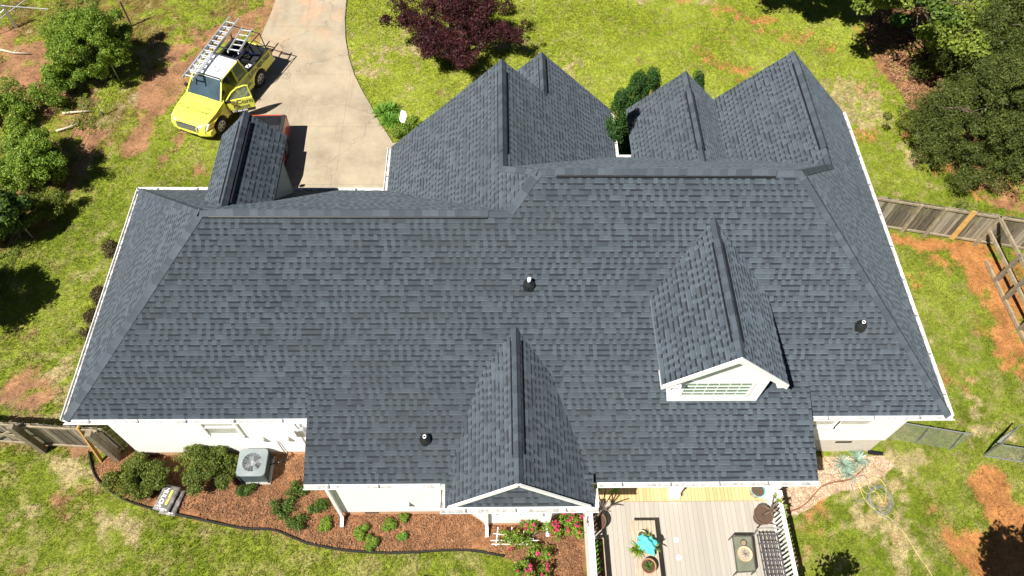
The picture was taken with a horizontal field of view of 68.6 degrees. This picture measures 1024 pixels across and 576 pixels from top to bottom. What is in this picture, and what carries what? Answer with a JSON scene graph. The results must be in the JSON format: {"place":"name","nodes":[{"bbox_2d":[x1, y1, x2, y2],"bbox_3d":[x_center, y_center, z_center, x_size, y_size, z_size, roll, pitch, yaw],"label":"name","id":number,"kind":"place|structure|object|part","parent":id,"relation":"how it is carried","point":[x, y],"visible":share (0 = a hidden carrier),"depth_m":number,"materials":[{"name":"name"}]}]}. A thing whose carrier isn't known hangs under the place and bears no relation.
{"place":"outdoors","nodes":[
{"label":"outdoors","id":0,"kind":"place"},
{"bbox_2d":[238,0,395,187],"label":"driveway","id":1,"kind":"structure","parent":0,"point":[310,88],"depth_m":31.36,"materials":[{"name":"concrete"}]},
{"bbox_2d":[171,24,274,136],"bbox_3d":[-11.523,-8.287,30.469,2.816,1.941,5.095,18,59,10],"label":"pickup truck","id":2,"kind":"object","parent":1,"relation":"on","point":[220,86],"visible":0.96,"depth_m":29.86,"materials":[{"name":"yellow paint"}]},
{"bbox_2d":[182,16,238,80],"bbox_3d":[-12.072,-9.674,30.147,0.450,0.085,3.843,14,58,8],"label":"ladder","id":3,"kind":"object","parent":2,"relation":"on","point":[207,45],"visible":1,"depth_m":30.06,"materials":[{"name":"metal"}]},
{"bbox_2d":[187,23,234,76],"bbox_3d":[-12.077,-9.600,30.195,0.390,0.085,3.211,14,58,8],"label":"ladder","id":4,"kind":"object","parent":2,"relation":"on","point":[200,58],"visible":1,"depth_m":30.07,"materials":[{"name":"metal"}]},
{"bbox_3d":[-11.020,-8.747,30.233,0.147,0.500,0.540,18,59,10],"label":"rear door window","id":5,"kind":"part","parent":2,"relation":"part of","materials":[{"name":"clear glass"}]},
{"bbox_2d":[227,26,252,53],"bbox_3d":[-11.009,-10.044,30.415,0.470,0.085,1.542,10,58,5],"label":"ladder","id":6,"kind":"object","parent":2,"relation":"on","point":[236,37],"visible":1,"depth_m":30.40,"materials":[{"name":"metal"}]},
{"bbox_3d":[-10.836,-7.473,29.830,1.050,1.246,0.250,-13,58,-10],"label":"door","id":7,"kind":"part","parent":2,"relation":"part of","materials":[{"name":"yellow paint"}]},
{"bbox_2d":[239,114,289,167],"bbox_3d":[-9.662,-4.644,28.263,2.120,1.790,5.095,-1,57,-2],"label":"pickup truck","id":8,"kind":"object","parent":1,"relation":"on","point":[280,123],"visible":0.11,"depth_m":29.44,"materials":[{"name":"red paint"}]},
{"bbox_2d":[0,0,1023,575],"bbox_3d":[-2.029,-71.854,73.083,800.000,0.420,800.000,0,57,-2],"label":"ground","id":9,"kind":"structure","parent":0,"point":[996,492],"depth_m":26.22,"materials":[{"name":"green plant"}]},
{"bbox_2d":[0,47,29,53],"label":"dead branch","id":10,"kind":"object","parent":9,"relation":"on","point":[14,52],"visible":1,"depth_m":32.50,"materials":[{"name":"beige wood"}]},
{"bbox_2d":[0,186,35,240],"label":"wild shrub","id":11,"kind":"object","parent":9,"relation":"on","point":[12,205],"visible":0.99,"depth_m":26.18,"materials":[{"name":"green plant"}]},
{"bbox_2d":[0,93,35,127],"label":"wild shrub","id":12,"kind":"object","parent":9,"relation":"on","point":[7,114],"visible":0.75,"depth_m":29.73,"materials":[{"name":"green plant"}]},
{"bbox_2d":[0,0,48,27],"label":"branch","id":13,"kind":"object","parent":9,"relation":"on","point":[9,17],"visible":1,"depth_m":32.87,"materials":[{"name":"grey wood"}]},
{"bbox_2d":[0,73,68,117],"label":"wild shrub","id":14,"kind":"object","parent":9,"relation":"on","point":[51,99],"visible":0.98,"depth_m":30.00,"materials":[{"name":"green plant"}]},
{"bbox_2d":[0,116,69,193],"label":"wild shrub","id":15,"kind":"object","parent":9,"relation":"on","point":[32,155],"visible":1,"depth_m":27.27,"materials":[{"name":"green plant"}]},
{"bbox_2d":[16,188,68,225],"bbox_3d":[-17.195,-3.025,27.317,2.132,1.310,1.409,-19,60,-13],"label":"wild shrub","id":16,"kind":"object","parent":9,"relation":"on","point":[39,209],"visible":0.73,"depth_m":27.23,"materials":[{"name":"green plant"}]},
{"bbox_2d":[38,62,73,93],"bbox_3d":[-18.601,-8.531,30.734,1.137,1.490,1.556,0,57,-2],"label":"wild shrub","id":17,"kind":"object","parent":9,"relation":"on","point":[47,69],"visible":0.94,"depth_m":30.32,"materials":[{"name":"green plant"}]},
{"bbox_2d":[35,5,82,31],"bbox_3d":[-19.542,-11.607,32.665,1.558,1.535,1.955,31,61,17],"label":"wild shrub","id":18,"kind":"object","parent":9,"relation":"on","point":[49,20],"visible":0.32,"depth_m":32.10,"materials":[{"name":"green plant"}]},
{"bbox_2d":[0,0,123,285],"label":"undergrowth","id":19,"kind":"object","parent":9,"relation":"on","point":[65,109],"visible":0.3,"depth_m":30.80,"materials":[{"name":"green plant"}]},
{"bbox_2d":[0,422,124,461],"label":"board fence","id":20,"kind":"object","parent":9,"relation":"on","point":[104,442],"visible":0.99,"depth_m":22.21,"materials":[{"name":"brown wood"}]},
{"bbox_2d":[0,1,131,301],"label":"wire fence","id":21,"kind":"object","parent":9,"relation":"on","point":[127,17],"visible":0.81,"depth_m":29.52,"materials":[{"name":"grey metal"}]},
{"bbox_2d":[56,120,78,131],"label":"dead branch","id":22,"kind":"object","parent":9,"relation":"on","point":[64,128],"visible":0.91,"depth_m":30.18,"materials":[{"name":"beige wood"}]},
{"bbox_2d":[62,105,91,113],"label":"dead branch","id":23,"kind":"object","parent":9,"relation":"on","point":[76,111],"visible":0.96,"depth_m":30.66,"materials":[{"name":"beige wood"}]},
{"bbox_2d":[39,4,132,90],"bbox_3d":[-17.434,-9.902,30.730,3.561,3.040,3.732,-11,58,-8],"label":"wild shrub","id":24,"kind":"object","parent":9,"relation":"on","point":[77,32],"visible":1,"depth_m":30.23,"materials":[{"name":"green plant"}]},
{"bbox_2d":[78,307,96,340],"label":"nandina shrub","id":25,"kind":"object","parent":9,"relation":"on","point":[88,315],"visible":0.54,"depth_m":24.93,"materials":[{"name":"brown plant"}]},
{"bbox_2d":[76,425,102,462],"bbox_3d":[-12.505,4.643,22.253,0.045,1.829,0.543,-5,58,-5],"label":"prop board","id":26,"kind":"object","parent":9,"relation":"on","point":[93,449],"visible":0.86,"depth_m":22.27,"materials":[{"name":"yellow wood"}]},
{"bbox_2d":[89,285,103,307],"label":"nandina shrub","id":27,"kind":"object","parent":9,"relation":"on","point":[96,293],"visible":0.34,"depth_m":25.37,"materials":[{"name":"brown plant"}]},
{"bbox_2d":[100,238,117,258],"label":"nandina shrub","id":28,"kind":"object","parent":9,"relation":"on","point":[110,247],"visible":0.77,"depth_m":26.31,"materials":[{"name":"brown plant"}]},
{"bbox_2d":[100,450,171,503],"bbox_3d":[-10.992,5.521,21.989,1.781,1.358,1.704,33,62,18],"label":"round shrub","id":29,"kind":"object","parent":9,"relation":"on","point":[139,476],"visible":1,"depth_m":21.87,"materials":[{"name":"green plant"}]},
{"bbox_2d":[173,443,238,496],"bbox_3d":[-9.032,5.301,22.253,2.053,1.170,1.808,0,57,-2],"label":"round shrub","id":30,"kind":"object","parent":9,"relation":"on","point":[203,457],"visible":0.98,"depth_m":22.04,"materials":[{"name":"green plant"}]},
{"bbox_2d":[234,483,256,497],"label":"perennial","id":31,"kind":"object","parent":9,"relation":"on","point":[244,490],"visible":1,"depth_m":22.26,"materials":[{"name":"green plant"}]},
{"bbox_2d":[88,450,503,556],"bbox_3d":[-6.736,6.844,21.999,13.103,0.170,1.185,12,58,6],"label":"bed edging","id":32,"kind":"object","parent":9,"relation":"on","point":[294,538],"visible":0.92,"depth_m":21.66,"materials":[{"name":"black plastic"}]},
{"bbox_2d":[284,480,310,502],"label":"perennial","id":33,"kind":"object","parent":9,"relation":"on","point":[300,490],"visible":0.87,"depth_m":22.29,"materials":[{"name":"green plant"}]},
{"bbox_2d":[94,444,582,575],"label":"mulch","id":34,"kind":"object","parent":9,"relation":"on","point":[359,518],"visible":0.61,"depth_m":22.00,"materials":[{"name":"brown wood"}]},
{"bbox_2d":[159,490,184,516],"bbox_3d":[-10.038,6.314,22.160,0.500,0.184,0.780,10,57,5],"label":"mulch bag","id":35,"kind":"object","parent":34,"relation":"on","point":[175,504],"visible":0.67,"depth_m":22.06,"materials":[{"name":"plastic"}]},
{"bbox_2d":[153,484,179,512],"bbox_3d":[-10.155,6.183,22.063,0.500,0.184,0.780,12,58,6],"label":"mulch bag","id":36,"kind":"object","parent":35,"relation":"on","point":[166,498],"visible":0.97,"depth_m":21.99,"materials":[{"name":"plastic"}]},
{"bbox_2d":[236,441,288,484],"bbox_3d":[-7.452,5.229,22.342,1.356,1.250,0.912,0,57,-2],"label":"air conditioner","id":37,"kind":"object","parent":34,"relation":"on","point":[254,466],"visible":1,"depth_m":22.31,"materials":[{"name":"grey metal"}]},
{"bbox_2d":[269,496,297,521],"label":"perennial","id":38,"kind":"object","parent":34,"relation":"on","point":[283,508],"visible":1,"depth_m":22.01,"materials":[{"name":"green plant"}]},
{"bbox_2d":[284,512,307,531],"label":"perennial","id":39,"kind":"object","parent":34,"relation":"on","point":[294,523],"visible":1,"depth_m":21.77,"materials":[{"name":"green plant"}]},
{"bbox_2d":[305,498,329,515],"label":"perennial","id":40,"kind":"object","parent":34,"relation":"on","point":[320,504],"visible":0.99,"depth_m":22.08,"materials":[{"name":"green plant"}]},
{"bbox_2d":[318,514,331,531],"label":"groundcover tuft","id":41,"kind":"object","parent":34,"relation":"on","point":[326,523],"visible":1,"depth_m":21.82,"materials":[{"name":"green plant"}]},
{"bbox_2d":[353,522,369,541],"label":"groundcover tuft","id":42,"kind":"object","parent":34,"relation":"on","point":[359,531],"visible":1,"depth_m":21.72,"materials":[{"name":"green plant"}]},
{"bbox_2d":[399,513,408,522],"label":"groundcover tuft","id":43,"kind":"object","parent":34,"relation":"on","point":[403,517],"visible":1,"depth_m":21.98,"materials":[{"name":"green plant"}]},
{"bbox_2d":[363,533,379,551],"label":"groundcover tuft","id":44,"kind":"object","parent":9,"relation":"on","point":[371,544],"visible":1,"depth_m":21.57,"materials":[{"name":"green plant"}]},
{"bbox_2d":[368,101,391,117],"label":"daylily","id":45,"kind":"object","parent":9,"relation":"on","point":[379,109],"visible":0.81,"depth_m":30.95,"materials":[{"name":"green plant"}]},
{"bbox_2d":[380,516,396,531],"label":"groundcover tuft","id":46,"kind":"object","parent":9,"relation":"on","point":[388,524],"visible":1,"depth_m":21.86,"materials":[{"name":"green plant"}]},
{"bbox_2d":[378,110,398,130],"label":"daylily","id":47,"kind":"object","parent":9,"relation":"on","point":[385,119],"visible":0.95,"depth_m":30.64,"materials":[{"name":"green plant"}]},
{"bbox_2d":[378,100,400,115],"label":"daylily","id":48,"kind":"object","parent":9,"relation":"on","point":[393,107],"visible":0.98,"depth_m":31.02,"materials":[{"name":"green plant"}]},
{"bbox_2d":[384,112,407,129],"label":"daylily","id":49,"kind":"object","parent":9,"relation":"on","point":[397,120],"visible":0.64,"depth_m":30.60,"materials":[{"name":"green plant"}]},
{"bbox_2d":[396,531,407,540],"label":"groundcover tuft","id":50,"kind":"object","parent":9,"relation":"on","point":[402,535],"visible":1,"depth_m":21.70,"materials":[{"name":"green plant"}]},
{"bbox_2d":[399,110,406,122],"bbox_3d":[-4.404,-6.789,30.470,0.282,0.849,0.296,23,60,13],"label":"yard sign","id":51,"kind":"object","parent":9,"relation":"on","point":[403,116],"visible":0.94,"depth_m":30.28,"materials":[{"name":"white plastic"}]},
{"bbox_2d":[392,114,419,138],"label":"boxwood","id":52,"kind":"object","parent":9,"relation":"on","point":[410,124],"visible":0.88,"depth_m":29.91,"materials":[{"name":"green plant"}]},
{"bbox_2d":[376,0,527,70],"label":"maple tree","id":53,"kind":"object","parent":9,"relation":"on","point":[432,41],"visible":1,"depth_m":31.49,"materials":[{"name":"purple plant"}]},
{"bbox_2d":[60,51,954,536],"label":"house","id":54,"kind":"structure","parent":9,"relation":"on","point":[510,295],"depth_m":19.30,"materials":[{"name":"grey"}]},
{"bbox_2d":[197,424,244,437],"bbox_3d":[-8.237,3.940,21.121,1.050,1.380,0.068,0,57,-2],"label":"window","id":55,"kind":"structure","parent":54,"relation":"in","point":[211,430],"depth_m":21.34,"materials":[{"name":"white glass"}]},
{"bbox_2d":[493,513,542,517],"bbox_3d":[0.185,6.074,20.580,1.390,1.330,0.068,0,57,-2],"label":"window","id":56,"kind":"structure","parent":54,"relation":"in","point":[525,515],"depth_m":21.05,"materials":[{"name":"white glass"}]},
{"bbox_2d":[750,487,764,497],"bbox_3d":[7.181,5.979,22.028,0.416,0.336,0.416,0,57,-2],"label":"glazed pot","id":57,"kind":"object","parent":54,"relation":"on","point":[756,492],"visible":0.79,"depth_m":21.91,"materials":[{"name":"blue ceramic"}]},
{"bbox_2d":[813,421,840,428],"bbox_3d":[8.650,3.669,21.170,1.444,1.480,0.068,0,57,-2],"label":"window","id":58,"kind":"structure","parent":54,"relation":"in","point":[816,424],"depth_m":21.64,"materials":[{"name":"white glass"}]},
{"bbox_2d":[833,421,876,428],"bbox_3d":[9.872,3.669,21.204,1.100,1.480,0.068,0,57,-2],"label":"window","id":59,"kind":"structure","parent":54,"relation":"in","point":[843,424],"depth_m":21.68,"materials":[{"name":"white glass"}]},
{"bbox_2d":[490,528,538,545],"bbox_3d":[0.078,7.160,21.662,1.401,0.162,0.513,0,57,-2],"label":"trellis","id":60,"kind":"object","parent":9,"relation":"on","point":[496,540],"visible":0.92,"depth_m":21.58,"materials":[{"name":"white wood"}]},
{"bbox_2d":[497,519,563,560],"bbox_3d":[0.548,7.146,21.499,1.627,0.890,1.629,40,65,21],"label":"rose bush","id":61,"kind":"object","parent":9,"relation":"on","point":[553,529],"visible":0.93,"depth_m":21.43,"materials":[{"name":"green plant"}]},
{"bbox_2d":[511,559,552,575],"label":"rose bush","id":62,"kind":"object","parent":9,"relation":"on","point":[521,567],"visible":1,"depth_m":20.95,"materials":[{"name":"green plant"}]},
{"bbox_2d":[552,513,584,539],"bbox_3d":[1.703,6.846,21.733,1.166,0.862,0.723,23,60,13],"label":"rose bush","id":63,"kind":"object","parent":9,"relation":"on","point":[571,523],"visible":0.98,"depth_m":21.56,"materials":[{"name":"green plant"}]},
{"bbox_2d":[604,87,629,154],"bbox_3d":[3.477,-4.743,26.360,0.870,5.904,0.942,24,60,13],"label":"arborvitae","id":64,"kind":"object","parent":9,"relation":"on","point":[618,122],"visible":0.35,"depth_m":24.80,"materials":[{"name":"green plant"}]},
{"bbox_2d":[619,69,647,154],"bbox_3d":[4.383,-6.146,27.904,1.155,4.872,1.106,0,57,-2],"label":"arborvitae","id":65,"kind":"object","parent":9,"relation":"on","point":[636,80],"visible":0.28,"depth_m":26.43,"materials":[{"name":"green plant"}]},
{"bbox_2d":[622,66,661,154],"bbox_3d":[4.827,-6.203,27.870,1.129,5.011,1.111,0,57,-2],"label":"arborvitae","id":66,"kind":"object","parent":9,"relation":"on","point":[654,80],"visible":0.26,"depth_m":26.13,"materials":[{"name":"green plant"}]},
{"bbox_2d":[583,490,797,575],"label":"deck","id":67,"kind":"structure","parent":9,"relation":"on","point":[703,532],"depth_m":21.42,"materials":[{"name":"brown wood"}]},
{"bbox_2d":[594,538,606,575],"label":"planter box","id":68,"kind":"object","parent":67,"relation":"on","point":[600,557],"visible":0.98,"depth_m":20.75,"materials":[{"name":"plant"}]},
{"bbox_2d":[587,484,620,530],"bbox_3d":[2.573,6.180,21.131,0.797,1.412,1.163,9,57,4],"label":"potted tree","id":69,"kind":"object","parent":67,"relation":"on","point":[599,521],"visible":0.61,"depth_m":21.13,"materials":[{"name":"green plant"}]},
{"bbox_2d":[629,520,660,575],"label":"table","id":70,"kind":"object","parent":67,"relation":"on","point":[648,526],"visible":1,"depth_m":20.90,"materials":[{"name":"brown wood"}]},
{"bbox_2d":[627,540,646,559],"bbox_3d":[3.413,7.173,20.624,0.581,0.327,0.576,0,57,-2],"label":"flower pot","id":71,"kind":"object","parent":70,"relation":"on","point":[635,549],"visible":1,"depth_m":20.57,"materials":[{"name":"plant"}]},
{"bbox_2d":[638,529,651,540],"bbox_3d":[3.666,6.914,20.833,0.380,0.269,0.394,-28,62,-18],"label":"flower pot","id":72,"kind":"object","parent":70,"relation":"on","point":[640,532],"visible":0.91,"depth_m":20.87,"materials":[{"name":"white ceramic"}]},
{"bbox_2d":[636,533,657,555],"bbox_3d":[3.719,7.027,20.656,0.570,0.371,0.503,19,59,10],"label":"cloth","id":73,"kind":"object","parent":70,"relation":"on","point":[647,543],"visible":1,"depth_m":20.57,"materials":[{"name":"teal fabric"}]},
{"bbox_2d":[641,558,656,573],"bbox_3d":[3.706,7.565,20.383,0.416,0.322,0.416,0,57,-2],"label":"flower pot","id":74,"kind":"object","parent":70,"relation":"on","point":[648,566],"visible":1,"depth_m":20.32,"materials":[{"name":"ceramic"}]},
{"bbox_2d":[728,535,755,575],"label":"patio table","id":75,"kind":"object","parent":67,"relation":"on","point":[742,566],"visible":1,"depth_m":20.75,"materials":[{"name":"paint"}]},
{"bbox_2d":[740,540,746,545],"bbox_3d":[6.454,7.115,20.934,0.180,0.050,0.180,0,57,-2],"label":"bowl","id":76,"kind":"object","parent":75,"relation":"on","point":[743,542],"visible":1,"depth_m":20.92,"materials":[{"name":"ceramic"}]},
{"bbox_2d":[738,546,752,560],"bbox_3d":[6.451,7.347,20.756,0.420,0.098,0.420,0,57,-2],"label":"saucer","id":77,"kind":"object","parent":75,"relation":"on","point":[745,553],"visible":1,"depth_m":20.77,"materials":[{"name":"ceramic"}]},
{"bbox_2d":[753,493,788,524],"bbox_3d":[7.363,6.399,21.370,0.867,0.994,0.678,-24,61,-16],"label":"potted tree","id":78,"kind":"object","parent":67,"relation":"on","point":[762,514],"visible":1,"depth_m":21.44,"materials":[{"name":"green plant"}]},
{"bbox_2d":[752,527,798,575],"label":"garden bench","id":79,"kind":"object","parent":67,"relation":"on","point":[772,552],"visible":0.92,"depth_m":20.85,"materials":[{"name":"wood"}]},
{"bbox_2d":[693,70,704,88],"bbox_3d":[6.384,-6.041,27.774,0.991,5.070,1.010,0,57,-2],"label":"arborvitae","id":80,"kind":"object","parent":9,"relation":"on","point":[699,79],"visible":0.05,"depth_m":25.83,"materials":[{"name":"green plant"}]},
{"bbox_2d":[787,466,865,512],"bbox_3d":[9.587,6.135,22.912,3.127,0.160,0.249,-22,61,-15],"label":"bed edging","id":81,"kind":"object","parent":9,"relation":"on","point":[823,486],"visible":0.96,"depth_m":22.89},
{"bbox_2d":[820,451,840,472],"bbox_3d":[9.896,5.415,23.415,0.230,0.110,1.139,-28,62,-18],"label":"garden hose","id":82,"kind":"object","parent":9,"relation":"on","point":[826,461],"visible":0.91,"depth_m":23.40,"materials":[{"name":"beige rubber"}]},
{"bbox_2d":[782,455,894,515],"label":"wood chips","id":83,"kind":"object","parent":9,"relation":"on","point":[808,504],"visible":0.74,"depth_m":23.00,"materials":[{"name":"beige wood"}]},
{"bbox_2d":[830,453,855,477],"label":"agave","id":84,"kind":"object","parent":83,"relation":"on","point":[843,463],"visible":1,"depth_m":23.22,"materials":[{"name":"green plant"}]},
{"bbox_2d":[839,464,857,482],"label":"agave","id":85,"kind":"object","parent":83,"relation":"on","point":[850,473],"visible":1,"depth_m":23.08,"materials":[{"name":"green plant"}]},
{"bbox_2d":[845,449,870,474],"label":"agave","id":86,"kind":"object","parent":83,"relation":"on","point":[858,457],"visible":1,"depth_m":23.32,"materials":[{"name":"green plant"}]},
{"bbox_2d":[851,475,870,501],"bbox_3d":[10.664,6.123,22.907,0.590,0.033,0.823,0,57,-2],"label":"garden hose","id":87,"kind":"object","parent":83,"relation":"on","point":[853,491],"visible":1,"depth_m":22.89,"materials":[{"name":"beige rubber"}]},
{"bbox_2d":[890,11,913,27],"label":"wild shrub","id":88,"kind":"object","parent":9,"relation":"on","point":[902,20],"visible":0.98,"depth_m":34.42,"materials":[{"name":"green plant"}]},
{"bbox_2d":[848,0,992,59],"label":"shade tree","id":89,"kind":"object","parent":9,"relation":"on","point":[937,35],"visible":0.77,"depth_m":30.45,"materials":[{"name":"green plant"}]},
{"bbox_2d":[891,423,973,449],"bbox_3d":[12.796,4.598,23.260,2.190,1.430,0.043,9,57,4],"label":"chain link fence","id":90,"kind":"object","parent":9,"relation":"on","point":[933,429],"visible":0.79,"depth_m":23.08,"materials":[{"name":"metal"}]},
{"bbox_2d":[864,8,1004,109],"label":"leaf litter","id":91,"kind":"object","parent":9,"relation":"on","point":[896,33],"visible":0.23,"depth_m":33.98,"materials":[{"name":"brown plant"}]},
{"bbox_2d":[903,0,977,29],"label":"shade tree","id":92,"kind":"object","parent":9,"relation":"on","point":[942,10],"visible":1,"depth_m":27.36,"materials":[{"name":"green plant"}]},
{"bbox_2d":[876,196,1023,252],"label":"board fence","id":93,"kind":"object","parent":9,"relation":"on","point":[996,228],"visible":0.82,"depth_m":27.60,"materials":[{"name":"brown wood"}]},
{"bbox_2d":[882,48,1023,210],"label":"cedar tree","id":94,"kind":"object","parent":9,"relation":"on","point":[942,113],"visible":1,"depth_m":28.60,"materials":[{"name":"green plant"}]},
{"bbox_2d":[910,0,1005,56],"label":"cedar tree","id":95,"kind":"object","parent":9,"relation":"on","point":[920,15],"depth_m":34.34,"materials":[{"name":"green plant"}]},
{"bbox_2d":[909,0,1023,110],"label":"cedar tree","id":96,"kind":"object","parent":9,"relation":"on","point":[1008,16],"visible":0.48,"depth_m":30.18,"materials":[{"name":"green plant"}]},
{"bbox_2d":[951,31,1023,132],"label":"cedar tree","id":97,"kind":"object","parent":9,"relation":"on","point":[1014,45],"visible":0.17,"depth_m":29.77,"materials":[{"name":"green plant"}]},
{"bbox_2d":[983,424,1021,455],"bbox_3d":[15.252,4.756,23.387,1.008,1.160,0.044,-32,63,-20],"label":"chain link fence","id":98,"kind":"object","parent":9,"relation":"on","point":[1012,431],"visible":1,"depth_m":23.25,"materials":[{"name":"metal"}]},
{"bbox_2d":[982,443,1023,462],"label":"chain link fence","id":99,"kind":"object","parent":9,"relation":"on","point":[1004,458],"visible":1,"depth_m":23.23,"materials":[{"name":"metal"}]},
{"bbox_2d":[984,215,1023,343],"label":"rail fence","id":100,"kind":"object","parent":9,"relation":"on","point":[1017,285],"visible":1,"depth_m":26.44,"materials":[{"name":"brown wood"}]},
{"bbox_2d":[984,130,1023,180],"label":"cedar tree","id":101,"kind":"object","parent":9,"relation":"on","point":[1014,161],"visible":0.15,"depth_m":28.81,"materials":[{"name":"green plant"}]},
{"bbox_2d":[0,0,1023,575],"bbox_3d":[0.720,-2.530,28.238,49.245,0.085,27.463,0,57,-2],"label":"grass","id":102,"kind":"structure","parent":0,"point":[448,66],"depth_m":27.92,"materials":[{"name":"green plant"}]},
{"bbox_2d":[866,485,897,526],"bbox_3d":[11.147,6.566,22.635,0.812,0.031,1.286,0,57,-2],"label":"garden hose","id":103,"kind":"object","parent":102,"relation":"on","point":[869,496],"visible":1,"depth_m":22.70,"materials":[{"name":"grey rubber"}]},
{"bbox_2d":[858,477,931,574],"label":"garden hose","id":104,"kind":"object","parent":102,"relation":"on","point":[887,516],"visible":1,"depth_m":22.68,"materials":[{"name":"rubber"}]}
]}

